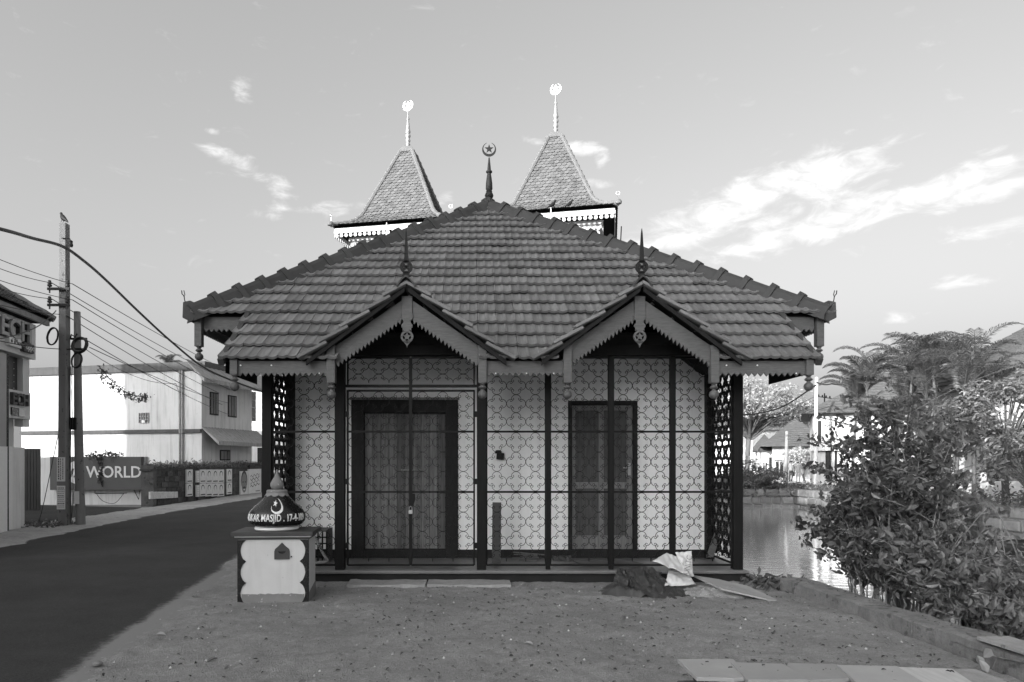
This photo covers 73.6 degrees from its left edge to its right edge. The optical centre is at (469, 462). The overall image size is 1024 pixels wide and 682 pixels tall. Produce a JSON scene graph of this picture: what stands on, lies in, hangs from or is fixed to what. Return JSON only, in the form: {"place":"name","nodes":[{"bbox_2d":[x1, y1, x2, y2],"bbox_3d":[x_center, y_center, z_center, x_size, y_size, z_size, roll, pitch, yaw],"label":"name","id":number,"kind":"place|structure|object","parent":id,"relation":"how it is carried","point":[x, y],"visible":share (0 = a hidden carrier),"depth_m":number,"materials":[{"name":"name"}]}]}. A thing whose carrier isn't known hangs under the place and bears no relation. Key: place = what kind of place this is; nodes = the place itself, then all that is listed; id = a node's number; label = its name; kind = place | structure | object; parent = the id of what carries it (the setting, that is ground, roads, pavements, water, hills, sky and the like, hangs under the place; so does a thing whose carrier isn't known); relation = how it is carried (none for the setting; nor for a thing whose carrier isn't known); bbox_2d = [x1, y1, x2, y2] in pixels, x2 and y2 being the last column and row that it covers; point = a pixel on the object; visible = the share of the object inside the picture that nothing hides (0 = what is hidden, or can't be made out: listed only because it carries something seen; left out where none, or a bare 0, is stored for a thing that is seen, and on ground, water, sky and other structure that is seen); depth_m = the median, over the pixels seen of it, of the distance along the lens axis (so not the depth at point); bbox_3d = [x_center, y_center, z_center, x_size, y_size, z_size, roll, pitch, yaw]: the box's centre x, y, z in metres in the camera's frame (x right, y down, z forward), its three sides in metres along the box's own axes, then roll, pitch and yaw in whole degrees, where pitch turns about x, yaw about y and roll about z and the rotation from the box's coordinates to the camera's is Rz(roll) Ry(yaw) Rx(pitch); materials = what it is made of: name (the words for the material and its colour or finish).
{"place":"outdoors","nodes":[
{"label":"outdoors","id":0,"kind":"place"},
{"bbox_2d":[25,505,141,523],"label":"driveway","id":1,"kind":"structure","parent":0,"point":[49,512],"depth_m":22.17,"materials":[{"name":"concrete"}]},
{"bbox_2d":[25,449,40,510],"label":"metal gate","id":2,"kind":"structure","parent":1,"relation":"on","point":[32,479],"depth_m":22.00,"materials":[{"name":"metal"}]},
{"bbox_2d":[0,497,261,681],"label":"road","id":3,"kind":"structure","parent":0,"point":[72,604],"depth_m":8.84,"materials":[{"name":"asphalt"}]},
{"bbox_2d":[0,492,261,546],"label":"verge","id":4,"kind":"structure","parent":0,"point":[17,536],"depth_m":19.05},
{"bbox_2d":[21,518,74,527],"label":"ground cover","id":5,"kind":"object","parent":4,"relation":"on","point":[35,524],"visible":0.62,"depth_m":16.82,"materials":[{"name":"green plant"}]},
{"bbox_2d":[47,222,72,524],"bbox_3d":[-10.101,-2.075,16.964,0.632,7.750,0.322,0,0,0],"label":"power pole","id":6,"kind":"object","parent":4,"relation":"on","point":[64,468],"visible":0.94,"depth_m":16.89,"materials":[{"name":"concrete"}]},
{"bbox_2d":[0,227,274,396],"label":"trunk cable","id":7,"kind":"object","parent":6,"relation":"attached to","point":[91,267],"visible":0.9,"depth_m":19.60,"materials":[{"name":"rubber"}]},
{"bbox_2d":[52,283,259,394],"bbox_3d":[-11.762,-4.239,31.925,0.020,0.416,30.291,0,0,-6],"label":"overhead wire","id":8,"kind":"object","parent":6,"relation":"attached to","point":[133,330],"visible":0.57,"depth_m":21.69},
{"bbox_2d":[66,315,260,419],"bbox_3d":[-12.006,-3.170,33.425,0.020,0.947,33.405,0,0,-7],"label":"overhead wire","id":9,"kind":"object","parent":6,"relation":"attached to","point":[141,361],"visible":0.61,"depth_m":21.69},
{"bbox_2d":[73,300,260,402],"bbox_3d":[-11.646,-3.800,32.425,0.020,0.451,31.370,0,0,-7],"label":"overhead wire","id":10,"kind":"object","parent":6,"relation":"attached to","point":[144,343],"visible":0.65,"depth_m":21.34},
{"bbox_2d":[69,311,86,524],"bbox_3d":[-9.798,-1.000,17.148,0.496,5.606,0.335,0,0,0],"label":"service pole","id":11,"kind":"object","parent":4,"relation":"on","point":[76,426],"visible":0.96,"depth_m":17.12,"materials":[{"name":"concrete"}]},
{"bbox_2d":[71,336,88,353],"bbox_3d":[-9.552,-2.883,16.730,0.397,0.426,0.212,0,0,0],"label":"cable coil","id":12,"kind":"object","parent":11,"relation":"hanging from","point":[86,345],"visible":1,"depth_m":16.70,"materials":[{"name":"rubber"}]},
{"bbox_2d":[87,350,183,394],"bbox_3d":[-10.744,-2.866,23.903,0.901,0.643,13.981,0,0,-13],"label":"service wire","id":13,"kind":"object","parent":11,"relation":"attached to","point":[130,374],"visible":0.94,"depth_m":19.80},
{"bbox_2d":[97,363,154,402],"bbox_3d":[-10.601,-2.395,21.017,0.448,1.066,2.404,0,0,17],"label":"hanging vine","id":14,"kind":"object","parent":13,"relation":"hanging from","point":[112,386],"visible":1,"depth_m":20.82,"materials":[{"name":"grey plant"}]},
{"bbox_2d":[222,559,236,570],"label":"verge","id":15,"kind":"structure","parent":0,"point":[230,565],"depth_m":10.46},
{"bbox_2d":[0,0,1023,447],"label":"sky","id":16,"kind":"structure","parent":0,"point":[871,152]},
{"bbox_2d":[71,478,1023,532],"bbox_3d":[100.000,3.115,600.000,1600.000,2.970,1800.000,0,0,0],"label":"ground","id":17,"kind":"structure","parent":0,"point":[781,503],"depth_m":36.58,"materials":[{"name":"soil"}]},
{"bbox_2d":[0,284,55,532],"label":"phone shop","id":18,"kind":"structure","parent":17,"relation":"on","point":[14,388],"depth_m":15.99,"materials":[{"name":"white paint"}]},
{"bbox_2d":[41,457,148,504],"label":"sign wall","id":19,"kind":"structure","parent":17,"relation":"on","point":[121,483],"depth_m":26.18,"materials":[{"name":"white paint"}]},
{"bbox_2d":[84,449,123,486],"bbox_3d":[-14.036,0.194,26.272,1.408,1.456,0.698,0,0,0],"label":"creeper","id":20,"kind":"object","parent":19,"relation":"on","point":[111,453],"visible":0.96,"depth_m":26.17,"materials":[{"name":"grey plant"}]},
{"bbox_2d":[20,359,282,464],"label":"white building","id":21,"kind":"structure","parent":17,"relation":"on","point":[164,423],"depth_m":32.50,"materials":[{"name":"paint"}]},
{"bbox_2d":[138,413,148,422],"bbox_3d":[-15.353,-2.107,32.217,0.549,0.489,0.120,0,0,14],"label":"vent window","id":22,"kind":"structure","parent":21,"relation":"in","point":[142,417],"depth_m":32.19,"materials":[{"name":"concrete"}]},
{"bbox_2d":[210,392,218,415],"bbox_3d":[-12.129,-2.795,32.411,0.095,1.078,0.669,0,0,14],"label":"window","id":23,"kind":"structure","parent":21,"relation":"in","point":[213,404],"depth_m":32.38,"materials":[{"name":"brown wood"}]},
{"bbox_2d":[228,395,236,417],"bbox_3d":[-11.769,-2.787,33.851,0.095,1.073,0.730,0,0,14],"label":"window","id":24,"kind":"structure","parent":21,"relation":"in","point":[232,400],"depth_m":33.81,"materials":[{"name":"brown wood"}]},
{"bbox_2d":[139,465,261,506],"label":"poster wall","id":25,"kind":"structure","parent":17,"relation":"on","point":[160,478],"depth_m":26.85,"materials":[{"name":"stone"}]},
{"bbox_2d":[143,458,261,468],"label":"wall weeds","id":26,"kind":"object","parent":25,"relation":"on","point":[186,463],"depth_m":29.52,"materials":[{"name":"grey plant"}]},
{"bbox_2d":[239,471,247,494],"bbox_3d":[-11.125,1.019,33.655,0.070,1.222,0.927,0,0,4],"label":"poster","id":27,"kind":"object","parent":25,"relation":"attached to","point":[243,482],"visible":0.98,"depth_m":33.55,"materials":[{"name":"paper"}]},
{"bbox_2d":[247,469,260,493],"bbox_3d":[-11.033,0.972,35.045,0.064,1.286,1.723,0,0,4],"label":"poster","id":28,"kind":"object","parent":25,"relation":"attached to","point":[254,480],"visible":0.97,"depth_m":34.98,"materials":[{"name":"paper"}]},
{"bbox_2d":[252,373,283,487],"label":"tiled house","id":29,"kind":"structure","parent":17,"relation":"on","point":[257,451],"depth_m":44.00,"materials":[{"name":"white paint"}]},
{"bbox_2d":[327,101,452,247],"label":"mosque tower","id":30,"kind":"structure","parent":17,"relation":"on","point":[403,195],"depth_m":22.95,"materials":[{"name":"tile"}]},
{"bbox_2d":[181,143,836,582],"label":"entrance pavilion","id":31,"kind":"structure","parent":17,"relation":"on","point":[553,385],"depth_m":9.89,"materials":[{"name":"tile"}]},
{"bbox_2d":[315,527,332,560],"bbox_3d":[-2.179,1.187,9.855,0.331,0.469,0.390,0,0,0],"label":"wire crate","id":32,"kind":"object","parent":31,"relation":"on","point":[328,540],"visible":0.34,"depth_m":9.76,"materials":[{"name":"black paint"}]},
{"bbox_2d":[350,397,458,557],"bbox_3d":[-0.963,0.226,10.228,1.632,2.391,0.165,0,0,0],"label":"plank door","id":33,"kind":"structure","parent":31,"relation":"in","point":[368,471],"depth_m":10.25,"materials":[{"name":"grey wood"}]},
{"bbox_2d":[492,502,500,562],"bbox_3d":[0.388,1.028,9.750,0.138,0.919,0.125,0,0,0],"label":"leaning plank","id":34,"kind":"object","parent":31,"relation":"on","point":[496,539],"visible":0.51,"depth_m":9.74,"materials":[{"name":"wood"}]},
{"bbox_2d":[567,401,638,557],"bbox_3d":[1.990,0.249,10.235,1.075,2.345,0.150,0,0,0],"label":"panel door","id":35,"kind":"structure","parent":31,"relation":"in","point":[632,471],"depth_m":10.23,"materials":[{"name":"grey wood"}]},
{"bbox_2d":[572,559,642,563],"bbox_3d":[1.960,1.408,9.600,0.949,0.020,0.500,0,0,0],"label":"floor board","id":36,"kind":"object","parent":31,"relation":"on","point":[602,561],"visible":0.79,"depth_m":9.65,"materials":[{"name":"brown wood"}]},
{"bbox_2d":[706,525,722,557],"bbox_3d":[3.571,1.137,9.912,0.091,0.437,0.490,0,0,42],"label":"leaning plank","id":37,"kind":"object","parent":31,"relation":"in","point":[711,550],"visible":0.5,"depth_m":9.84,"materials":[{"name":"wood"}]},
{"bbox_2d":[510,84,621,236],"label":"mosque tower","id":38,"kind":"structure","parent":17,"relation":"on","point":[555,172],"depth_m":21.88,"materials":[{"name":"tile"}]},
{"bbox_2d":[715,429,729,474],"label":"pale block","id":39,"kind":"structure","parent":17,"relation":"on","point":[728,452],"depth_m":81.97,"materials":[{"name":"white paint"}]},
{"bbox_2d":[717,458,790,488],"bbox_3d":[16.648,0.675,39.899,3.901,1.857,3.825,0,0,0],"label":"bank bush","id":40,"kind":"object","parent":17,"relation":"on","point":[748,480],"visible":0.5,"depth_m":39.40,"materials":[{"name":"grey plant"}]},
{"bbox_2d":[715,488,793,505],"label":"quay wall","id":41,"kind":"structure","parent":17,"relation":"on","point":[747,500],"depth_m":38.91,"materials":[{"name":"stone"}]},
{"bbox_2d":[722,486,794,497],"bbox_3d":[14.276,1.611,38.912,8.697,0.831,0.298,0,0,0],"label":"ground cover","id":42,"kind":"object","parent":41,"relation":"on","point":[761,495],"visible":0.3,"depth_m":38.87,"materials":[{"name":"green plant"}]},
{"bbox_2d":[728,427,783,473],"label":"pale block","id":43,"kind":"structure","parent":17,"relation":"on","point":[770,433],"depth_m":78.98,"materials":[{"name":"white paint"}]},
{"bbox_2d":[750,434,771,473],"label":"shop","id":44,"kind":"structure","parent":17,"relation":"on","point":[764,454],"depth_m":61.81,"materials":[{"name":"white paint"}]},
{"bbox_2d":[715,376,813,471],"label":"rain tree","id":45,"kind":"object","parent":17,"relation":"on","point":[784,394],"visible":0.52,"depth_m":66.44,"materials":[{"name":"grey plant"}]},
{"bbox_2d":[749,470,787,488],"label":"bank bush","id":46,"kind":"object","parent":17,"relation":"on","point":[769,485],"visible":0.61,"depth_m":39.23,"materials":[{"name":"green plant"}]},
{"bbox_2d":[740,567,804,592],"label":"weeds","id":47,"kind":"object","parent":17,"relation":"on","point":[765,581],"visible":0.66,"depth_m":8.70,"materials":[{"name":"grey plant"}]},
{"bbox_2d":[715,472,845,490],"bbox_3d":[13.783,1.111,40.095,15.763,1.107,2.964,0,0,0],"label":"ground cover","id":48,"kind":"object","parent":17,"relation":"on","point":[813,486],"visible":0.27,"depth_m":39.39,"materials":[{"name":"grey plant"}]},
{"bbox_2d":[760,418,809,481],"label":"shop","id":49,"kind":"structure","parent":17,"relation":"on","point":[795,428],"depth_m":59.67,"materials":[{"name":"tile"}]},
{"bbox_2d":[766,402,818,427],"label":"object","id":50,"kind":"object","parent":17,"relation":"on","point":[789,421],"visible":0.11,"depth_m":94.42,"materials":[{"name":"tile"}]},
{"bbox_2d":[779,446,809,481],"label":"bougainvillea","id":51,"kind":"object","parent":17,"relation":"on","point":[805,453],"visible":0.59,"depth_m":55.75,"materials":[{"name":"white plant"}]},
{"bbox_2d":[813,377,817,484],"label":"street pole","id":52,"kind":"object","parent":17,"relation":"on","point":[815,479],"visible":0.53,"depth_m":43.41,"materials":[{"name":"metal"}]},
{"bbox_2d":[780,578,883,615],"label":"kerb block","id":53,"kind":"structure","parent":17,"relation":"on","point":[842,600],"depth_m":7.59,"materials":[{"name":"concrete"}]},
{"bbox_2d":[818,363,899,466],"bbox_3d":[19.257,-1.780,34.378,3.304,6.761,3.920,0,0,0],"label":"palm tree","id":54,"kind":"object","parent":17,"relation":"on","point":[857,389],"visible":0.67,"depth_m":34.14,"materials":[{"name":"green plant"}]},
{"bbox_2d":[822,346,908,459],"bbox_3d":[19.280,-2.083,32.417,3.434,7.367,4.347,0,0,0],"label":"palm tree","id":55,"kind":"object","parent":17,"relation":"on","point":[869,365],"visible":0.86,"depth_m":32.77,"materials":[{"name":"grey plant"}]},
{"bbox_2d":[800,370,940,485],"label":"corner building","id":56,"kind":"structure","parent":17,"relation":"on","point":[826,456],"depth_m":46.54,"materials":[{"name":"tile"}]},
{"bbox_2d":[825,451,830,478],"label":"window","id":57,"kind":"structure","parent":56,"relation":"in","point":[827,453],"depth_m":46.55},
{"bbox_2d":[841,394,929,430],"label":"palm tree","id":58,"kind":"object","parent":17,"relation":"on","point":[896,408],"visible":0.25,"depth_m":31.28,"materials":[{"name":"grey plant"}]},
{"bbox_2d":[847,359,952,451],"bbox_3d":[20.207,-1.589,31.205,3.408,6.381,4.120,0,0,-25],"label":"palm tree","id":59,"kind":"object","parent":17,"relation":"on","point":[898,392],"visible":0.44,"depth_m":31.46,"materials":[{"name":"grey plant"}]},
{"bbox_2d":[858,603,942,637],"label":"kerb block","id":60,"kind":"structure","parent":17,"relation":"on","point":[901,620],"depth_m":6.55,"materials":[{"name":"concrete"}]},
{"bbox_2d":[794,489,1023,536],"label":"quay wall","id":61,"kind":"structure","parent":17,"relation":"on","point":[1014,525],"depth_m":24.41,"materials":[{"name":"stone"}]},
{"bbox_2d":[859,330,958,461],"bbox_3d":[19.445,-2.041,30.250,3.925,7.284,3.685,0,0,32],"label":"palm tree","id":62,"kind":"object","parent":17,"relation":"on","point":[911,357],"visible":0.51,"depth_m":30.11,"materials":[{"name":"grey plant"}]},
{"bbox_2d":[871,346,959,439],"bbox_3d":[19.755,-1.617,29.535,3.523,6.435,3.669,0,0,0],"label":"palm tree","id":63,"kind":"object","parent":17,"relation":"on","point":[924,376],"visible":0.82,"depth_m":29.25,"materials":[{"name":"grey plant"}]},
{"bbox_2d":[894,395,952,448],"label":"palm tree","id":64,"kind":"object","parent":17,"relation":"on","point":[901,400],"visible":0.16,"depth_m":29.41,"materials":[{"name":"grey plant"}]},
{"bbox_2d":[881,333,992,470],"bbox_3d":[19.987,-2.038,29.206,3.826,7.277,3.965,0,0,18],"label":"palm tree","id":65,"kind":"object","parent":17,"relation":"on","point":[922,344],"visible":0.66,"depth_m":28.77,"materials":[{"name":"grey plant"}]},
{"bbox_2d":[901,392,978,499],"bbox_3d":[19.574,-0.600,27.773,3.188,4.404,2.740,0,0,0],"label":"palm tree","id":66,"kind":"object","parent":17,"relation":"on","point":[938,401],"visible":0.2,"depth_m":27.57,"materials":[{"name":"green plant"}]},
{"bbox_2d":[890,327,1023,495],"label":"bank house","id":67,"kind":"structure","parent":17,"relation":"on","point":[946,385],"depth_m":29.74,"materials":[{"name":"tile"}]},
{"bbox_2d":[914,348,1013,496],"bbox_3d":[19.198,-1.490,26.548,2.784,6.182,3.011,0,0,-22],"label":"palm tree","id":68,"kind":"object","parent":17,"relation":"on","point":[962,375],"visible":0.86,"depth_m":26.59,"materials":[{"name":"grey plant"}]},
{"bbox_2d":[908,321,1023,495],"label":"palm tree","id":69,"kind":"object","parent":17,"relation":"on","point":[974,345],"visible":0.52,"depth_m":27.11,"materials":[{"name":"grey plant"}]},
{"bbox_2d":[923,351,1023,480],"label":"palm tree","id":70,"kind":"object","parent":17,"relation":"on","point":[1000,375],"visible":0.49,"depth_m":26.68,"materials":[{"name":"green plant"}]},
{"bbox_2d":[924,368,1023,505],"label":"leafy tree","id":71,"kind":"object","parent":17,"relation":"on","point":[1011,391],"visible":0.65,"depth_m":24.97,"materials":[{"name":"grey plant"}]},
{"bbox_2d":[929,480,1023,511],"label":"ground cover","id":72,"kind":"object","parent":17,"relation":"on","point":[1015,501],"visible":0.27,"depth_m":25.09,"materials":[{"name":"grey plant"}]},
{"bbox_2d":[973,428,1023,505],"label":"leafy tree","id":73,"kind":"object","parent":17,"relation":"on","point":[1018,443],"visible":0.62,"depth_m":23.16,"materials":[{"name":"grey plant"}]},
{"bbox_2d":[981,481,1023,503],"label":"garden wall","id":74,"kind":"structure","parent":17,"relation":"on","point":[1017,485],"depth_m":27.00,"materials":[{"name":"white paint"}]},
{"bbox_2d":[82,571,1021,681],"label":"forecourt","id":75,"kind":"structure","parent":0,"point":[141,660],"depth_m":6.14,"materials":[{"name":"soil"}]},
{"bbox_2d":[231,470,320,602],"bbox_3d":[-2.237,0.870,7.977,0.908,1.581,0.661,0,0,-4],"label":"donation box","id":76,"kind":"object","parent":75,"relation":"on","point":[276,553],"visible":1,"depth_m":7.72,"materials":[{"name":"paint"}]},
{"bbox_2d":[346,579,426,587],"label":"threshold slab","id":77,"kind":"structure","parent":75,"relation":"on","point":[400,583],"depth_m":8.73,"materials":[{"name":"concrete"}]},
{"bbox_2d":[427,579,510,587],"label":"threshold slab","id":78,"kind":"structure","parent":75,"relation":"on","point":[471,583],"depth_m":8.74,"materials":[{"name":"concrete"}]},
{"bbox_2d":[84,584,918,681],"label":"pebbles","id":79,"kind":"object","parent":75,"relation":"on","point":[511,639],"visible":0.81,"depth_m":6.21,"materials":[{"name":"stone"}]},
{"bbox_2d":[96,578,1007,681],"bbox_3d":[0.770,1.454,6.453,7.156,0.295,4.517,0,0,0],"label":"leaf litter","id":80,"kind":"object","parent":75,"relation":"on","point":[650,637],"visible":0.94,"depth_m":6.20,"materials":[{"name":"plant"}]},
{"bbox_2d":[600,566,689,598],"bbox_3d":[2.192,1.506,8.383,1.284,0.355,1.182,0,0,0],"label":"soil heap","id":81,"kind":"object","parent":75,"relation":"on","point":[639,582],"visible":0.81,"depth_m":8.29,"materials":[{"name":"soil"}]},
{"bbox_2d":[653,551,695,585],"bbox_3d":[2.520,1.305,8.417,0.565,0.387,0.408,0,0,0],"label":"white sack","id":82,"kind":"object","parent":81,"relation":"on","point":[681,562],"visible":1,"depth_m":8.42,"materials":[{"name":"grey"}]},
{"bbox_2d":[683,585,764,598],"bbox_3d":[2.943,1.560,8.196,1.386,0.189,0.792,0,0,0],"label":"sand heap","id":83,"kind":"object","parent":75,"relation":"on","point":[704,591],"visible":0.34,"depth_m":8.06,"materials":[{"name":"sand"}]},
{"bbox_2d":[694,575,776,600],"bbox_3d":[3.191,1.512,8.210,0.603,0.188,0.900,0,0,-10],"label":"flat board","id":84,"kind":"object","parent":83,"relation":"on","point":[741,589],"visible":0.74,"depth_m":8.11,"materials":[{"name":"wood"}]},
{"bbox_2d":[677,669,1006,681],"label":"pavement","id":85,"kind":"structure","parent":75,"relation":"on","point":[973,675],"depth_m":4.44,"materials":[{"name":"concrete"}]},
{"bbox_2d":[677,659,744,681],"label":"stone slab","id":86,"kind":"structure","parent":85,"relation":"on","point":[716,670],"depth_m":4.42,"materials":[{"name":"stone"}]},
{"bbox_2d":[731,662,808,681],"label":"stone slab","id":87,"kind":"structure","parent":85,"relation":"on","point":[757,672],"depth_m":4.29,"materials":[{"name":"stone"}]},
{"bbox_2d":[784,663,850,681],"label":"stone slab","id":88,"kind":"structure","parent":85,"relation":"on","point":[810,673],"depth_m":4.35,"materials":[{"name":"stone"}]},
{"bbox_2d":[837,665,921,681],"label":"stone slab","id":89,"kind":"structure","parent":85,"relation":"on","point":[862,673],"depth_m":4.27,"materials":[{"name":"stone"}]},
{"bbox_2d":[899,667,970,681],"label":"stone slab","id":90,"kind":"structure","parent":85,"relation":"on","point":[932,674],"depth_m":4.31,"materials":[{"name":"stone"}]},
{"bbox_2d":[951,648,997,672],"bbox_3d":[3.926,1.498,5.206,0.450,0.165,0.148,0,0,-6],"label":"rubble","id":91,"kind":"object","parent":75,"relation":"on","point":[982,663],"visible":0.86,"depth_m":5.20,"materials":[{"name":"grey stone"}]},
{"bbox_2d":[715,506,1023,627],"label":"water","id":92,"kind":"structure","parent":0,"point":[771,542],"depth_m":19.87,"materials":[{"name":"white liquid"}]},
{"bbox_2d":[979,539,1023,555],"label":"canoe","id":93,"kind":"object","parent":92,"relation":"on","point":[1008,547],"visible":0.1,"depth_m":18.15,"materials":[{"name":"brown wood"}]},
{"bbox_2d":[786,577,1023,662],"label":"bank","id":94,"kind":"structure","parent":0,"point":[968,647],"depth_m":5.26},
{"bbox_2d":[795,425,934,595],"bbox_3d":[5.165,0.768,8.854,1.691,2.545,1.621,0,0,0],"label":"leafy shrub","id":95,"kind":"object","parent":94,"relation":"on","point":[827,515],"visible":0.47,"depth_m":8.84,"materials":[{"name":"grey plant"}]},
{"bbox_2d":[822,511,928,606],"bbox_3d":[4.861,1.142,8.266,1.244,1.252,1.032,0,0,-42],"label":"leafy shrub","id":96,"kind":"object","parent":94,"relation":"on","point":[841,548],"visible":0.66,"depth_m":8.14,"materials":[{"name":"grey plant"}]},
{"bbox_2d":[790,393,1023,613],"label":"leafy shrub","id":97,"kind":"object","parent":94,"relation":"on","point":[870,504],"visible":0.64,"depth_m":8.39,"materials":[{"name":"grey plant"}]},
{"bbox_2d":[795,350,1023,609],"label":"leafy shrub","id":98,"kind":"object","parent":94,"relation":"on","point":[909,399],"visible":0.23,"depth_m":8.74,"materials":[{"name":"grey plant"}]},
{"bbox_2d":[825,396,1020,621],"bbox_3d":[5.886,0.742,8.804,2.239,3.256,2.109,0,0,0],"label":"leafy shrub","id":99,"kind":"object","parent":94,"relation":"on","point":[972,511],"visible":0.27,"depth_m":8.45,"materials":[{"name":"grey plant"}]},
{"bbox_2d":[870,523,1023,632],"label":"leafy shrub","id":100,"kind":"object","parent":94,"relation":"on","point":[944,595],"visible":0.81,"depth_m":6.94,"materials":[{"name":"plant"}]},
{"bbox_2d":[913,621,1012,673],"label":"kerb block","id":101,"kind":"structure","parent":94,"relation":"on","point":[924,631],"depth_m":5.72,"materials":[{"name":"concrete"}]},
{"bbox_2d":[977,636,1023,654],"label":"loose slab","id":102,"kind":"object","parent":101,"relation":"on","point":[1013,644],"depth_m":5.28,"materials":[{"name":"concrete"}]},
{"bbox_2d":[944,545,1023,617],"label":"bank weeds","id":103,"kind":"object","parent":94,"relation":"on","point":[1008,563],"visible":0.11,"depth_m":7.20,"materials":[{"name":"plant"}]},
{"bbox_2d":[962,567,1023,639],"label":"bank weeds","id":104,"kind":"object","parent":94,"relation":"on","point":[1006,618],"visible":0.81,"depth_m":6.03,"materials":[{"name":"plant"}]},
{"bbox_2d":[1005,652,1023,681],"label":"kerb block","id":105,"kind":"structure","parent":94,"relation":"on","point":[1014,669],"depth_m":5.12,"materials":[{"name":"concrete"}]},
{"label":"far road","id":106,"kind":"structure","parent":0,"visible":0},
{"bbox_2d":[784,431,788,483],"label":"street pole","id":107,"kind":"object","parent":106,"relation":"on","point":[786,451],"visible":0.75,"depth_m":49.90,"materials":[{"name":"metal"}]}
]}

